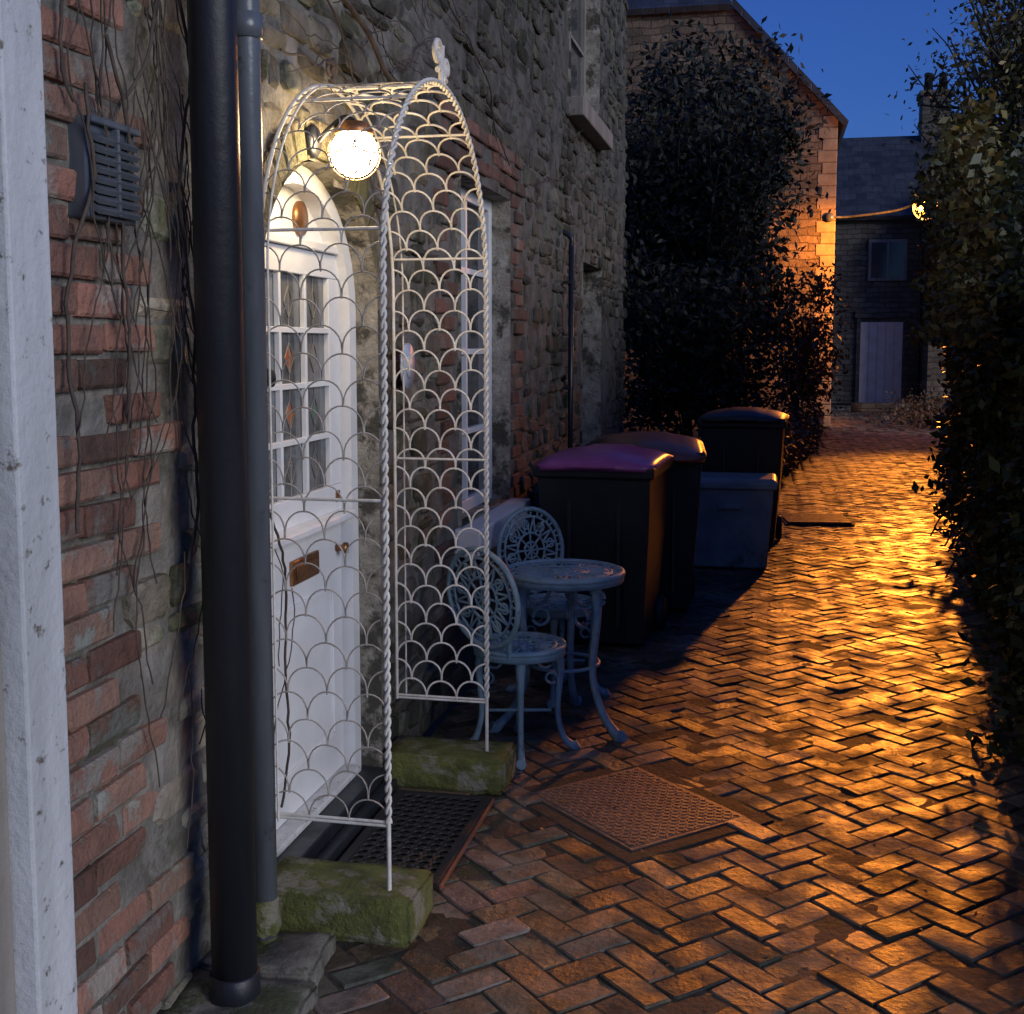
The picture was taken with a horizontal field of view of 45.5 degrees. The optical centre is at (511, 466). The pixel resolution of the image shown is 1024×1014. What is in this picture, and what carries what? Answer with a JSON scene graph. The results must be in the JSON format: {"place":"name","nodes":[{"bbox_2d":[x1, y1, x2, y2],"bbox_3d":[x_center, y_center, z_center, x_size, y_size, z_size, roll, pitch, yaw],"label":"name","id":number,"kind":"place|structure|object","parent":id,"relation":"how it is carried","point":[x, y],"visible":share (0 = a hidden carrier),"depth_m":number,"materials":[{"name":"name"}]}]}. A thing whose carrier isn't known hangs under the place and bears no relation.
{"place":"outdoors","nodes":[
{"label":"outdoors","id":0,"kind":"place"},
{"bbox_2d":[421,403,850,736],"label":"ground","id":1,"kind":"structure","parent":0,"point":[437,722],"depth_m":5.87,"materials":[{"name":"soil"}]},
{"bbox_2d":[41,0,625,1013],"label":"wall mortar","id":2,"kind":"object","parent":1,"relation":"on","point":[169,512],"depth_m":3.42,"materials":[{"name":"concrete"}]},
{"bbox_2d":[0,639,15,1013],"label":"jamb","id":3,"kind":"object","parent":2,"relation":"attached to","point":[7,990],"visible":1,"depth_m":2.25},
{"bbox_2d":[0,0,77,1013],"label":"casing","id":4,"kind":"object","parent":2,"relation":"attached to","point":[35,726],"visible":1,"depth_m":2.24,"materials":[{"name":"white paint"}]},
{"bbox_2d":[67,114,140,225],"bbox_3d":[-0.835,-0.602,2.500,0.074,0.200,0.190,1,6,12],"label":"air vent","id":5,"kind":"object","parent":2,"relation":"attached to","point":[120,210],"visible":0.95,"depth_m":2.45,"materials":[{"name":"grey paint"}]},
{"bbox_2d":[187,0,260,1006],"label":"drainpipe","id":6,"kind":"object","parent":2,"relation":"attached to","point":[234,977],"visible":0.92,"depth_m":2.78,"materials":[{"name":"black paint"}]},
{"bbox_2d":[237,0,281,944],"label":"drainpipe","id":7,"kind":"object","parent":2,"relation":"attached to","point":[250,39],"visible":0.69,"depth_m":2.97,"materials":[{"name":"metal"}]},
{"bbox_2d":[41,0,527,1013],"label":"bricks","id":8,"kind":"object","parent":2,"relation":"attached to","point":[99,714],"visible":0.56,"depth_m":2.58,"materials":[{"name":"brick"}]},
{"bbox_2d":[58,0,583,847],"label":"climbing vine","id":9,"kind":"object","parent":2,"relation":"attached to","point":[146,214],"visible":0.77,"depth_m":2.66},
{"bbox_2d":[264,161,382,766],"bbox_3d":[-0.697,0.142,3.860,0.255,2.150,1.000,1,6,12],"label":"door frame","id":10,"kind":"structure","parent":2,"relation":"attached to","point":[365,287],"depth_m":4.32,"materials":[{"name":"paint"}]},
{"bbox_2d":[264,165,360,856],"bbox_3d":[-0.674,0.103,3.851,0.100,2.069,0.998,1,6,12],"label":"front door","id":11,"kind":"structure","parent":10,"relation":"attached to","point":[297,261],"depth_m":4.06,"materials":[{"name":"white paint"}]},
{"bbox_2d":[273,271,284,501],"bbox_3d":[-0.710,-0.241,3.717,0.018,0.700,0.018,1,6,12],"label":"muntin","id":12,"kind":"object","parent":11,"relation":"attached to","point":[278,357],"visible":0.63,"depth_m":3.71,"materials":[{"name":"white paint"}]},
{"bbox_2d":[265,270,325,503],"bbox_3d":[-0.702,-0.252,3.822,0.008,0.720,0.650,1,6,12],"label":"glass","id":13,"kind":"object","parent":11,"relation":"attached to","point":[295,377],"depth_m":3.89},
{"bbox_2d":[284,292,290,312],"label":"stained quarry","id":14,"kind":"structure","parent":13,"relation":"attached to","point":[285,300],"depth_m":3.80,"materials":[{"name":"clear glass"}]},
{"bbox_2d":[266,326,328,333],"bbox_3d":[-0.689,-0.425,3.802,0.016,0.018,0.630,1,6,12],"label":"muntin","id":15,"kind":"object","parent":11,"relation":"attached to","point":[302,330],"visible":0.53,"depth_m":3.85,"materials":[{"name":"white paint"}]},
{"bbox_2d":[267,381,328,391],"bbox_3d":[-0.689,-0.251,3.819,0.016,0.018,0.630,1,6,12],"label":"muntin","id":16,"kind":"object","parent":11,"relation":"attached to","point":[288,386],"visible":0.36,"depth_m":3.85,"materials":[{"name":"white paint"}]},
{"bbox_2d":[267,369,275,386],"bbox_3d":[-0.710,-0.260,3.602,0.030,0.060,0.060,1,6,12],"label":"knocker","id":17,"kind":"object","parent":16,"relation":"attached to","point":[273,376],"visible":0.45,"depth_m":3.59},
{"bbox_2d":[268,432,329,449],"bbox_3d":[-0.689,-0.077,3.836,0.016,0.018,0.630,1,6,12],"label":"muntin","id":18,"kind":"object","parent":11,"relation":"attached to","point":[291,442],"visible":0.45,"depth_m":3.87,"materials":[{"name":"white paint"}]},
{"bbox_2d":[292,201,307,235],"bbox_3d":[-0.673,-0.791,3.895,0.016,0.110,0.110,1,6,12],"label":"number disc","id":19,"kind":"object","parent":11,"relation":"attached to","point":[299,215],"visible":0.88,"depth_m":3.88,"materials":[{"name":"gold metal"}]},
{"bbox_2d":[283,273,319,496],"bbox_3d":[-0.696,-0.251,3.821,0.005,0.700,0.494,1,6,12],"label":"window leading","id":20,"kind":"object","parent":11,"relation":"attached to","point":[313,369],"visible":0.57,"depth_m":3.86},
{"bbox_2d":[265,232,338,254],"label":"top trim","id":21,"kind":"structure","parent":11,"relation":"attached to","point":[285,240],"depth_m":3.82,"materials":[{"name":"white paint"}]},
{"bbox_2d":[272,584,334,623],"bbox_3d":[-0.681,0.446,3.887,0.009,0.020,0.650,1,6,12],"label":"panel mould","id":22,"kind":"object","parent":11,"relation":"attached to","point":[314,597],"visible":0.56,"depth_m":3.94,"materials":[{"name":"white paint"}]},
{"bbox_2d":[299,275,309,493],"bbox_3d":[-0.666,-0.261,3.921,0.018,0.700,0.018,1,6,12],"label":"muntin","id":23,"kind":"object","parent":11,"relation":"attached to","point":[304,411],"visible":0.84,"depth_m":3.92,"materials":[{"name":"white paint"}]},
{"bbox_2d":[270,483,340,534],"bbox_3d":[-0.694,0.142,3.859,0.028,0.090,0.830,1,6,12],"label":"leaf bottom","id":24,"kind":"object","parent":11,"relation":"attached to","point":[285,510],"visible":0.4,"depth_m":3.93,"materials":[{"name":"white paint"}]},
{"bbox_2d":[275,732,336,791],"bbox_3d":[-0.681,0.963,3.939,0.009,0.020,0.650,1,6,12],"label":"panel mould","id":25,"kind":"object","parent":11,"relation":"attached to","point":[303,763],"visible":0.56,"depth_m":3.95,"materials":[{"name":"white paint"}]},
{"bbox_2d":[271,523,343,829],"bbox_3d":[-0.696,0.659,3.912,0.024,0.890,0.830,1,6,12],"label":"leaf","id":26,"kind":"object","parent":11,"relation":"attached to","point":[307,685],"visible":0.31,"depth_m":4.01,"materials":[{"name":"white paint"}]},
{"bbox_2d":[290,550,318,586],"bbox_3d":[-0.666,0.326,3.928,0.014,0.080,0.230,1,6,12],"label":"letter plate","id":27,"kind":"object","parent":26,"relation":"attached to","point":[294,581],"visible":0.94,"depth_m":3.87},
{"bbox_2d":[297,556,318,579],"bbox_3d":[-0.656,0.326,3.926,0.006,0.046,0.180,1,6,12],"label":"letter flap","id":28,"kind":"object","parent":27,"relation":"attached to","point":[303,570],"visible":0.82,"depth_m":3.92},
{"bbox_2d":[270,509,355,551],"bbox_3d":[-0.660,0.202,3.858,0.070,0.030,0.830,1,6,12],"label":"drip rail","id":29,"kind":"object","parent":11,"relation":"attached to","point":[296,533],"visible":0.51,"depth_m":3.87,"materials":[{"name":"white paint"}]},
{"bbox_2d":[284,183,354,764],"bbox_3d":[-0.697,0.132,3.859,0.095,2.010,0.870,1,6,12],"label":"frame","id":30,"kind":"object","parent":11,"relation":"attached to","point":[311,201],"visible":0.24,"depth_m":4.27,"materials":[{"name":"white paint"}]},
{"bbox_2d":[323,279,340,485],"bbox_3d":[-0.619,-0.287,4.175,0.028,0.698,0.100,1,6,12],"label":"leaf stile","id":31,"kind":"object","parent":11,"relation":"attached to","point":[332,374],"visible":0.76,"depth_m":4.15,"materials":[{"name":"white paint"}]},
{"bbox_2d":[331,590,336,731],"bbox_3d":[-0.616,0.673,4.220,0.009,0.496,0.020,1,6,12],"label":"panel mould","id":32,"kind":"object","parent":11,"relation":"attached to","point":[333,658],"visible":0.79,"depth_m":4.21,"materials":[{"name":"white paint"}]},
{"bbox_2d":[304,114,381,180],"bbox_3d":[-0.494,-0.941,3.606,0.220,0.195,0.160,1,6,12],"label":"wall lamp","id":33,"kind":"object","parent":2,"relation":"attached to","point":[348,161],"visible":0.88,"depth_m":3.56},
{"bbox_2d":[121,0,628,1009],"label":"rubble stones","id":34,"kind":"object","parent":2,"relation":"attached to","point":[157,598],"visible":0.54,"depth_m":4.88,"materials":[{"name":"stone"}]},
{"bbox_2d":[400,343,414,388],"bbox_3d":[-0.382,-0.372,4.522,0.016,0.170,0.170,1,6,12],"label":"house plaque","id":35,"kind":"object","parent":2,"relation":"attached to","point":[409,376],"visible":0.73,"depth_m":4.50,"materials":[{"name":"ceramic"}]},
{"bbox_2d":[454,175,461,526],"bbox_3d":[-0.323,-0.511,5.462,0.200,1.570,0.001,1,6,12],"label":"reveal","id":36,"kind":"object","parent":2,"relation":"attached to","point":[457,189],"visible":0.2,"depth_m":5.44,"materials":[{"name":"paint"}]},
{"bbox_2d":[455,498,530,556],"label":"sill","id":37,"kind":"structure","parent":2,"relation":"attached to","point":[500,514],"depth_m":5.75,"materials":[{"name":"white paint"}]},
{"bbox_2d":[462,498,509,526],"bbox_3d":[-0.215,0.219,6.051,0.200,0.001,1.050,1,6,12],"label":"reveal","id":38,"kind":"object","parent":37,"relation":"on","point":[472,511],"visible":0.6,"depth_m":6.14,"materials":[{"name":"paint"}]},
{"bbox_2d":[462,488,488,513],"bbox_3d":[-0.240,0.189,6.053,0.048,0.060,0.930,1,6,12],"label":"frame","id":39,"kind":"object","parent":38,"relation":"on","point":[475,499],"visible":0.26,"depth_m":6.16,"materials":[{"name":"white paint"}]},
{"bbox_2d":[461,201,467,498],"bbox_3d":[-0.235,-0.562,5.977,0.029,1.450,0.028,1,6,12],"label":"bar","id":40,"kind":"object","parent":39,"relation":"on","point":[464,345],"visible":0.59,"depth_m":5.96,"materials":[{"name":"white paint"}]},
{"bbox_2d":[461,204,483,495],"bbox_3d":[-0.244,-0.563,5.979,0.001,1.530,1.010,1,6,12],"label":"glass","id":41,"kind":"object","parent":39,"relation":"on","point":[475,302],"depth_m":6.25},
{"bbox_2d":[484,200,491,498],"bbox_3d":[-0.137,-0.611,6.460,0.050,1.570,0.060,1,6,12],"label":"frame","id":42,"kind":"object","parent":38,"relation":"on","point":[488,220],"visible":0.45,"depth_m":6.44,"materials":[{"name":"white paint"}]},
{"bbox_2d":[461,267,483,277],"bbox_3d":[-0.236,-0.953,5.938,0.027,0.028,0.930,1,6,12],"label":"bar","id":43,"kind":"object","parent":42,"relation":"attached to","point":[471,272],"visible":0.17,"depth_m":6.06,"materials":[{"name":"white paint"}]},
{"bbox_2d":[461,349,483,354],"bbox_3d":[-0.236,-0.562,5.977,0.027,0.028,0.930,1,6,12],"label":"bar","id":44,"kind":"object","parent":42,"relation":"attached to","point":[471,351],"visible":0.16,"depth_m":6.08,"materials":[{"name":"white paint"}]},
{"bbox_2d":[462,423,484,435],"bbox_3d":[-0.236,-0.172,6.016,0.027,0.028,0.930,1,6,12],"label":"bar","id":45,"kind":"object","parent":42,"relation":"attached to","point":[475,428],"visible":0.24,"depth_m":6.19,"materials":[{"name":"white paint"}]},
{"bbox_2d":[461,186,488,210],"bbox_3d":[-0.240,-1.314,5.903,0.048,0.060,0.930,1,6,12],"label":"frame","id":46,"kind":"object","parent":42,"relation":"attached to","point":[472,198],"visible":0.29,"depth_m":6.03,"materials":[{"name":"white paint"}]},
{"bbox_2d":[461,174,508,200],"bbox_3d":[-0.215,-1.343,5.894,0.200,0.001,1.050,1,6,12],"label":"reveal","id":47,"kind":"object","parent":46,"relation":"on","point":[469,184],"visible":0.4,"depth_m":5.98,"materials":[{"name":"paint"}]},
{"bbox_2d":[492,200,509,497],"bbox_3d":[-0.106,-0.613,6.484,0.200,1.570,0.001,1,6,12],"label":"reveal","id":48,"kind":"object","parent":2,"relation":"attached to","point":[500,349],"visible":0.6,"depth_m":6.47,"materials":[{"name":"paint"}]},
{"bbox_2d":[562,229,574,447],"bbox_3d":[0.339,-0.403,8.208,0.154,2.368,0.060,1,6,12],"label":"drainpipe","id":49,"kind":"object","parent":2,"relation":"attached to","point":[570,281],"visible":0.7,"depth_m":8.13,"materials":[{"name":"black paint"}]},
{"bbox_2d":[568,0,570,96],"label":"reveal","id":50,"kind":"object","parent":2,"relation":"attached to","point":[569,27],"visible":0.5,"depth_m":8.16,"materials":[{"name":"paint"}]},
{"bbox_2d":[579,262,582,445],"bbox_3d":[0.387,-0.404,9.019,0.270,2.190,0.001,1,6,12],"label":"reveal","id":51,"kind":"object","parent":2,"relation":"attached to","point":[581,376],"visible":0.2,"depth_m":8.96,"materials":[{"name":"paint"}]},
{"bbox_2d":[566,96,612,150],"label":"sill","id":52,"kind":"structure","parent":2,"relation":"attached to","point":[597,133],"depth_m":8.60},
{"bbox_2d":[582,270,601,445],"bbox_3d":[0.594,-0.502,9.993,0.270,2.190,0.001,1,6,12],"label":"reveal","id":53,"kind":"object","parent":2,"relation":"attached to","point":[592,326],"visible":0.4,"depth_m":9.94,"materials":[{"name":"paint"}]},
{"bbox_2d":[586,0,599,116],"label":"reveal","id":54,"kind":"object","parent":2,"relation":"attached to","point":[593,53],"visible":0.33,"depth_m":9.51,"materials":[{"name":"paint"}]},
{"bbox_2d":[622,221,811,436],"bbox_3d":[1.851,-1.108,12.814,2.519,2.867,2.038,1,6,12],"label":"shrub","id":55,"kind":"object","parent":1,"relation":"on","point":[692,378],"visible":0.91,"depth_m":12.54,"materials":[{"name":"green plant"}]},
{"bbox_2d":[625,11,827,433],"bbox_3d":[3.297,-4.181,21.547,4.334,7.240,3.488,1,6,12],"label":"tree","id":56,"kind":"object","parent":1,"relation":"on","point":[705,53],"visible":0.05,"depth_m":20.97,"materials":[{"name":"green plant"}]},
{"bbox_2d":[623,38,843,411],"bbox_3d":[2.002,-2.721,15.404,4.192,5.568,3.451,1,6,12],"label":"shrub","id":57,"kind":"object","parent":1,"relation":"on","point":[668,189],"visible":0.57,"depth_m":14.70,"materials":[{"name":"green plant"}]},
{"bbox_2d":[622,0,848,426],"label":"stone cottage","id":58,"kind":"structure","parent":1,"relation":"on","point":[646,20],"depth_m":23.49,"materials":[{"name":"stone"}]},
{"bbox_2d":[825,192,937,221],"bbox_3d":[6.894,-4.798,22.712,0.478,0.550,2.211,-5,8,-42],"label":"street lamp","id":59,"kind":"object","parent":58,"relation":"attached to","point":[829,217],"visible":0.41,"depth_m":22.86,"materials":[{"name":"metal"}]},
{"bbox_2d":[751,261,852,431],"bbox_3d":[4.345,-1.726,18.745,1.637,2.912,1.748,1,6,12],"label":"shrub","id":60,"kind":"object","parent":1,"relation":"on","point":[810,350],"visible":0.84,"depth_m":18.41,"materials":[{"name":"green plant"}]},
{"bbox_2d":[698,384,953,477],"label":"undergrowth","id":61,"kind":"object","parent":1,"relation":"on","point":[801,441],"visible":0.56,"depth_m":20.08,"materials":[{"name":"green plant"}]},
{"bbox_2d":[831,219,925,402],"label":"walls","id":62,"kind":"structure","parent":1,"relation":"on","point":[859,289],"depth_m":32.90,"materials":[{"name":"grey stone"}]},
{"bbox_2d":[855,318,860,401],"bbox_3d":[9.371,-2.869,33.117,0.095,2.280,0.075,1,6,12],"label":"door frame","id":63,"kind":"object","parent":62,"relation":"attached to","point":[857,359],"visible":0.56,"depth_m":33.08,"materials":[{"name":"grey wood"}]},
{"bbox_2d":[858,322,902,402],"bbox_3d":[9.962,-2.808,33.005,1.100,2.180,0.050,1,6,12],"label":"door leaf","id":64,"kind":"object","parent":63,"relation":"attached to","point":[867,362],"visible":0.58,"depth_m":32.98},
{"bbox_2d":[855,311,909,317],"bbox_3d":[9.959,-4.093,32.865,1.400,0.195,0.086,1,6,12],"label":"door lintel","id":65,"kind":"structure","parent":62,"relation":"attached to","point":[881,314],"depth_m":32.82,"materials":[{"name":"grey stone"}]},
{"bbox_2d":[868,239,907,280],"bbox_3d":[10.059,-5.532,32.710,1.000,1.100,0.065,1,6,12],"label":"window frame","id":66,"kind":"object","parent":62,"relation":"attached to","point":[870,255],"visible":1,"depth_m":32.68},
{"bbox_2d":[886,242,888,277],"bbox_3d":[10.049,-5.527,32.663,0.040,0.940,0.008,1,6,12],"label":"window bar","id":67,"kind":"object","parent":66,"relation":"attached to","point":[887,258],"depth_m":32.65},
{"bbox_2d":[871,242,904,277],"bbox_3d":[10.051,-5.528,32.672,0.840,0.940,0.008,1,6,12],"label":"window glass","id":68,"kind":"object","parent":66,"relation":"in","point":[879,261],"visible":1,"depth_m":32.67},
{"bbox_2d":[901,318,906,402],"bbox_3d":[10.550,-2.844,32.869,0.095,2.280,0.075,1,6,12],"label":"door frame","id":69,"kind":"object","parent":62,"relation":"attached to","point":[904,357],"visible":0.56,"depth_m":32.83,"materials":[{"name":"grey wood"}]},
{"bbox_2d":[835,135,984,220],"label":"roof front","id":70,"kind":"structure","parent":62,"relation":"on","point":[873,175],"depth_m":34.04,"materials":[{"name":"tile"}]},
{"bbox_2d":[918,95,951,141],"bbox_3d":[12.258,-9.776,35.452,0.800,1.800,0.800,1,6,12],"label":"chimney stack","id":71,"kind":"object","parent":70,"relation":"on","point":[925,112],"visible":0.26,"depth_m":35.08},
{"bbox_2d":[924,73,933,89],"bbox_3d":[12.062,-11.098,35.362,0.280,0.550,0.280,1,6,12],"label":"chimney pot","id":72,"kind":"object","parent":71,"relation":"on","point":[928,85],"visible":0.62,"depth_m":35.26,"materials":[{"name":"ceramic"}]},
{"bbox_2d":[916,89,953,101],"bbox_3d":[12.258,-10.747,35.355,0.960,0.148,0.960,1,6,12],"label":"chimney cap","id":73,"kind":"object","parent":71,"relation":"attached to","point":[922,92],"visible":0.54,"depth_m":34.93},
{"bbox_2d":[939,72,947,88],"bbox_3d":[12.454,-11.090,35.279,0.280,0.550,0.280,1,6,12],"label":"chimney pot","id":74,"kind":"object","parent":71,"relation":"on","point":[942,81],"visible":0.4,"depth_m":35.17,"materials":[{"name":"ceramic"}]},
{"bbox_2d":[915,223,923,402],"bbox_3d":[10.878,-4.066,32.618,0.092,4.800,0.092,4,7,34],"label":"wing pipe","id":75,"kind":"object","parent":1,"relation":"on","point":[918,329],"visible":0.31,"depth_m":32.58,"materials":[{"name":"metal"}]},
{"bbox_2d":[920,232,951,406],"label":"side wing","id":76,"kind":"structure","parent":1,"relation":"on","point":[930,358],"depth_m":31.48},
{"bbox_2d":[882,0,1023,170],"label":"tree","id":77,"kind":"object","parent":1,"relation":"on","point":[1006,70],"visible":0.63,"depth_m":11.09,"materials":[{"name":"green plant"}]},
{"bbox_2d":[905,87,1023,765],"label":"hedge","id":78,"kind":"object","parent":1,"relation":"on","point":[973,299],"visible":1,"depth_m":6.03,"materials":[{"name":"green plant"}]},
{"bbox_2d":[930,482,1023,600],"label":"fern plant","id":79,"kind":"object","parent":78,"relation":"on","point":[977,509],"visible":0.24,"depth_m":6.62,"materials":[{"name":"green plant"}]},
{"bbox_2d":[948,1,1021,93],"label":"tree","id":80,"kind":"object","parent":1,"relation":"on","point":[1016,2],"visible":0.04,"depth_m":16.06,"materials":[{"name":"green plant"}]},
{"bbox_2d":[307,406,1023,1013],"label":"brick path","id":81,"kind":"structure","parent":0,"point":[725,924],"depth_m":4.20,"materials":[{"name":"brick"}]},
{"bbox_2d":[156,932,335,1013],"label":"gully surround","id":82,"kind":"object","parent":81,"relation":"on","point":[292,965],"visible":0.66,"depth_m":3.01,"materials":[{"name":"concrete"}]},
{"bbox_2d":[277,766,384,863],"bbox_3d":[-0.640,1.170,3.951,0.170,0.085,0.980,1,6,12],"label":"threshold","id":83,"kind":"object","parent":81,"relation":"on","point":[312,839],"visible":0.15,"depth_m":3.96,"materials":[{"name":"black paint"}]},
{"bbox_2d":[314,778,396,860],"bbox_3d":[-0.533,1.191,3.940,0.045,0.045,0.960,1,6,12],"label":"threshold step","id":84,"kind":"object","parent":83,"relation":"attached to","point":[338,845],"visible":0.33,"depth_m":3.96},
{"bbox_2d":[277,855,432,947],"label":"stone block","id":85,"kind":"structure","parent":81,"relation":"on","point":[350,901],"depth_m":3.30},
{"bbox_2d":[338,789,494,889],"bbox_3d":[-0.307,1.197,3.970,0.355,0.020,0.710,1,6,12],"label":"door mat","id":86,"kind":"object","parent":81,"relation":"on","point":[434,833],"depth_m":3.97,"materials":[{"name":"rubber"}]},
{"bbox_2d":[382,735,515,794],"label":"stone block","id":87,"kind":"structure","parent":81,"relation":"on","point":[447,764],"depth_m":4.40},
{"bbox_2d":[263,37,489,890],"bbox_3d":[-0.377,-0.086,3.805,0.358,2.394,1.212,1,6,12],"label":"trellis porch","id":88,"kind":"object","parent":87,"relation":"on","point":[442,68],"visible":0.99,"depth_m":3.42,"materials":[{"name":"metal"}]},
{"bbox_2d":[446,546,580,770],"bbox_3d":[0.011,0.709,4.790,0.392,0.852,0.428,5,8,44],"label":"garden chair","id":89,"kind":"object","parent":81,"relation":"on","point":[520,650],"visible":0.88,"depth_m":4.68,"materials":[{"name":"blue metal"}]},
{"bbox_2d":[497,507,610,708],"bbox_3d":[0.194,0.627,5.608,0.392,0.852,0.428,-4,7,-36],"label":"garden chair","id":90,"kind":"object","parent":81,"relation":"on","point":[555,603],"visible":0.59,"depth_m":5.67,"materials":[{"name":"blue metal"}]},
{"bbox_2d":[489,558,627,741],"bbox_3d":[0.176,0.765,5.152,0.590,0.684,0.586,-1,6,-8],"label":"garden table","id":91,"kind":"object","parent":81,"relation":"on","point":[570,578],"visible":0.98,"depth_m":5.04,"materials":[{"name":"blue metal"}]},
{"bbox_2d":[532,444,673,644],"bbox_3d":[0.510,0.413,6.645,0.654,1.056,0.890,2,6,15],"label":"wheelie bin","id":92,"kind":"object","parent":81,"relation":"on","point":[604,502],"visible":0.83,"depth_m":6.31,"materials":[{"name":"plastic"}]},
{"bbox_2d":[585,431,632,445],"bbox_3d":[0.849,0.264,8.438,0.632,0.996,0.890,1,6,12],"label":"wheelie bin","id":93,"kind":"object","parent":81,"relation":"on","point":[597,440],"visible":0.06,"depth_m":8.29,"materials":[{"name":"plastic"}]},
{"bbox_2d":[524,763,773,863],"bbox_3d":[0.428,1.194,4.260,0.630,0.036,0.720,-4,7,-33],"label":"manhole cover","id":94,"kind":"object","parent":81,"relation":"on","point":[658,815],"visible":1,"depth_m":4.20,"materials":[{"name":"metal"}]},
{"bbox_2d":[600,431,706,608],"bbox_3d":[0.848,0.327,7.463,0.632,1.063,0.943,1,6,6],"label":"wheelie bin","id":95,"kind":"object","parent":81,"relation":"on","point":[677,573],"visible":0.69,"depth_m":7.15,"materials":[{"name":"black plastic"}]},
{"bbox_2d":[347,472,1023,1013],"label":"fallen leaves","id":96,"kind":"object","parent":81,"relation":"on","point":[677,792],"visible":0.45,"depth_m":4.54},
{"bbox_2d":[694,472,777,568],"bbox_3d":[1.586,0.384,8.895,0.670,0.645,0.490,1,6,12],"label":"storage box","id":97,"kind":"object","parent":81,"relation":"on","point":[734,520],"visible":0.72,"depth_m":8.69,"materials":[{"name":"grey plastic"}]},
{"bbox_2d":[697,407,788,544],"bbox_3d":[1.865,0.073,9.847,0.698,1.096,0.890,1,6,14],"label":"wheelie bin","id":98,"kind":"object","parent":81,"relation":"on","point":[742,439],"visible":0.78,"depth_m":9.48,"materials":[{"name":"plastic"}]},
{"bbox_2d":[779,513,854,525],"bbox_3d":[2.768,0.486,11.171,0.600,0.042,0.600,0,6,4],"label":"drain grate","id":99,"kind":"object","parent":81,"relation":"on","point":[808,519],"visible":0.92,"depth_m":11.04,"materials":[{"name":"metal"}]},
{"bbox_2d":[851,402,924,412],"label":"kerb","id":100,"kind":"structure","parent":81,"relation":"on","point":[865,406],"depth_m":28.86,"materials":[{"name":"stone"}]},
{"bbox_2d":[731,0,1022,137],"label":"sky","id":101,"kind":"structure","parent":0,"point":[862,54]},
{"label":"reveal","id":102,"kind":"object","parent":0,"visible":0},
{"bbox_2d":[581,0,585,97],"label":"frame","id":103,"kind":"object","parent":102,"relation":"on","point":[583,47],"visible":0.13,"depth_m":9.46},
{"bbox_2d":[571,34,583,56],"bbox_3d":[0.411,-3.129,8.844,0.027,0.028,1.280,1,6,12],"label":"bar","id":104,"kind":"object","parent":103,"relation":"attached to","point":[577,47],"visible":0.45,"depth_m":9.17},
{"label":"frame","id":105,"kind":"object","parent":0,"visible":0},
{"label":"frame","id":106,"kind":"object","parent":105,"relation":"attached to","visible":0},
{"bbox_2d":[583,262,600,269],"bbox_3d":[0.490,-1.543,9.397,0.270,0.001,1.000,1,6,12],"label":"reveal","id":107,"kind":"object","parent":106,"relation":"on","point":[586,266],"visible":0.4,"depth_m":9.56,"materials":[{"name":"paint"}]},
{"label":"frame","id":108,"kind":"object","parent":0,"visible":0},
{"bbox_2d":[571,0,580,95],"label":"glass","id":109,"kind":"object","parent":108,"relation":"attached to","point":[575,55],"depth_m":9.23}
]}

